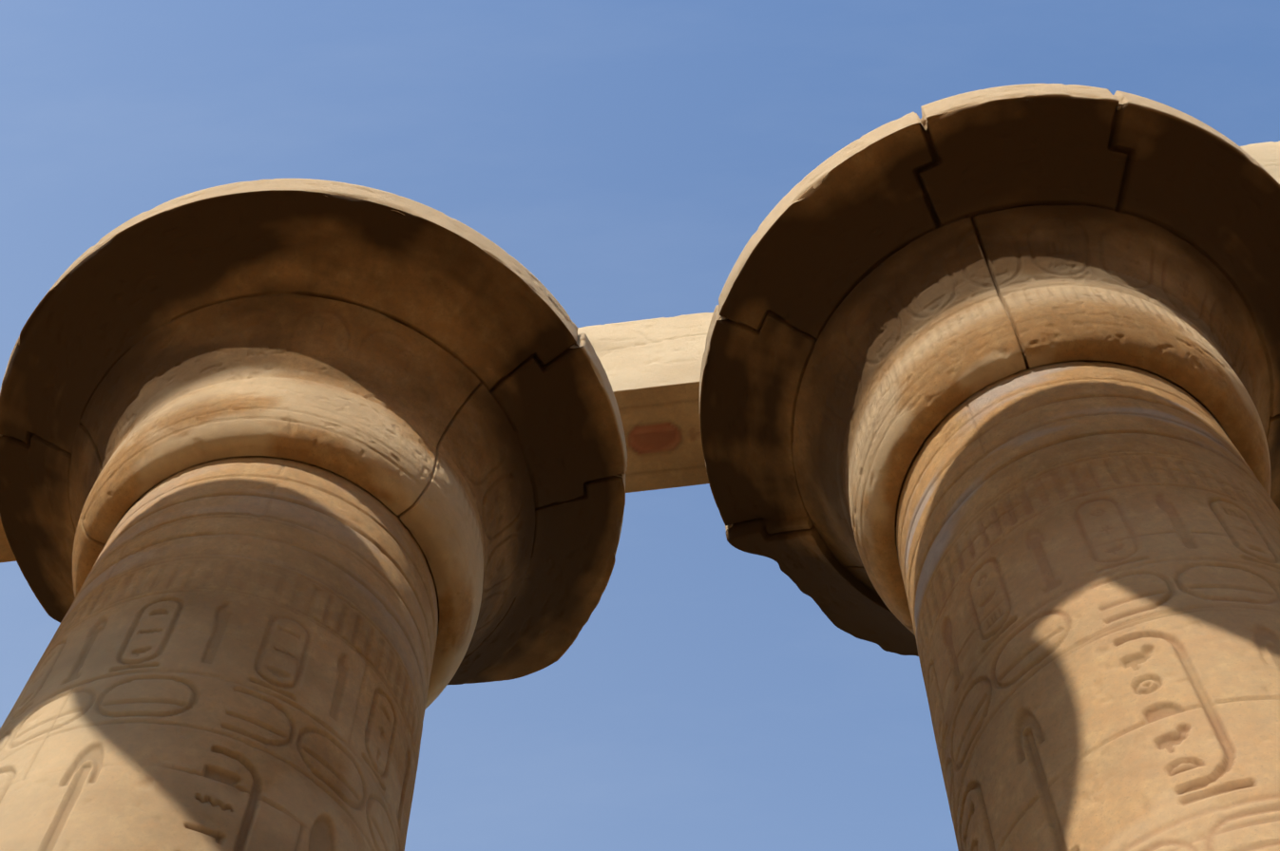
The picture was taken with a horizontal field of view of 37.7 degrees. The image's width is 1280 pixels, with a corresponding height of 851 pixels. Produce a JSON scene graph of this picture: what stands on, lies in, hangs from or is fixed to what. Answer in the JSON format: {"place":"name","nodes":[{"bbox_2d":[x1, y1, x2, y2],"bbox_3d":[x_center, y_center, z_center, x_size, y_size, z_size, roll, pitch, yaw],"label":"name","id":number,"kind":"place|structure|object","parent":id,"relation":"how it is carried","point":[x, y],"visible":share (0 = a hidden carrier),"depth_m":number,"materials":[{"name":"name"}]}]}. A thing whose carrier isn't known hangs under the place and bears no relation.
{"place":"outdoors","nodes":[
{"label":"outdoors","id":0,"kind":"place"},
{"bbox_2d":[0,0,1279,850],"label":"sky","id":1,"kind":"structure","parent":0,"point":[627,155],"materials":[{"name":"blue"}]},
{"bbox_3d":[7.365,-1.088,20.327,7.106,1.900,1.200,-6,-65,3],"label":"beam","id":2,"kind":"object","parent":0,"visible":0},
{"bbox_2d":[1240,140,1279,184],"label":"beam","id":3,"kind":"structure","parent":2,"relation":"attached to","point":[1266,156],"depth_m":20.05,"materials":[{"name":"stone"}]},
{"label":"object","id":4,"kind":"object","parent":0,"visible":0},
{"bbox_2d":[0,456,438,850],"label":"column shaft","id":5,"kind":"object","parent":4,"relation":"on","point":[238,655],"visible":1,"depth_m":13.53,"materials":[{"name":"stone"}]},
{"bbox_2d":[0,178,627,708],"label":"column capital","id":6,"kind":"object","parent":5,"relation":"on","point":[437,382],"visible":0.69,"depth_m":17.69,"materials":[{"name":"stone"}]},
{"bbox_2d":[201,456,433,578],"bbox_3d":[-3.323,0.343,19.556,2.700,0.780,2.700,-6,-65,3],"label":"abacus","id":7,"kind":"object","parent":6,"relation":"on","point":[357,485],"depth_m":19.25,"materials":[{"name":"stone"}]},
{"bbox_2d":[0,517,16,562],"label":"beam","id":8,"kind":"structure","parent":7,"relation":"on","point":[7,555],"depth_m":20.48,"materials":[{"name":"stone"}]},
{"bbox_3d":[3.731,5.965,5.735,3.600,8.672,3.600,-1,-64,1],"label":"column","id":9,"kind":"object","parent":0,"visible":0},
{"bbox_2d":[896,361,1279,850],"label":"column shaft","id":10,"kind":"object","parent":9,"relation":"on","point":[1089,557],"visible":1,"depth_m":12.69,"materials":[{"name":"stone"}]},
{"bbox_2d":[699,83,1279,656],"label":"column cap","id":11,"kind":"object","parent":10,"relation":"on","point":[895,293],"visible":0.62,"depth_m":17.23,"materials":[{"name":"stone"}]},
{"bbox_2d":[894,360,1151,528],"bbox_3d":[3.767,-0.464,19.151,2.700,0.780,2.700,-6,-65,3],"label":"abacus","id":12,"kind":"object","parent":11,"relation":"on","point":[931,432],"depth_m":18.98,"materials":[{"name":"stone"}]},
{"bbox_2d":[577,312,713,493],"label":"beam","id":13,"kind":"structure","parent":12,"relation":"on","point":[652,367],"depth_m":20.02,"materials":[{"name":"stone"}]}
]}

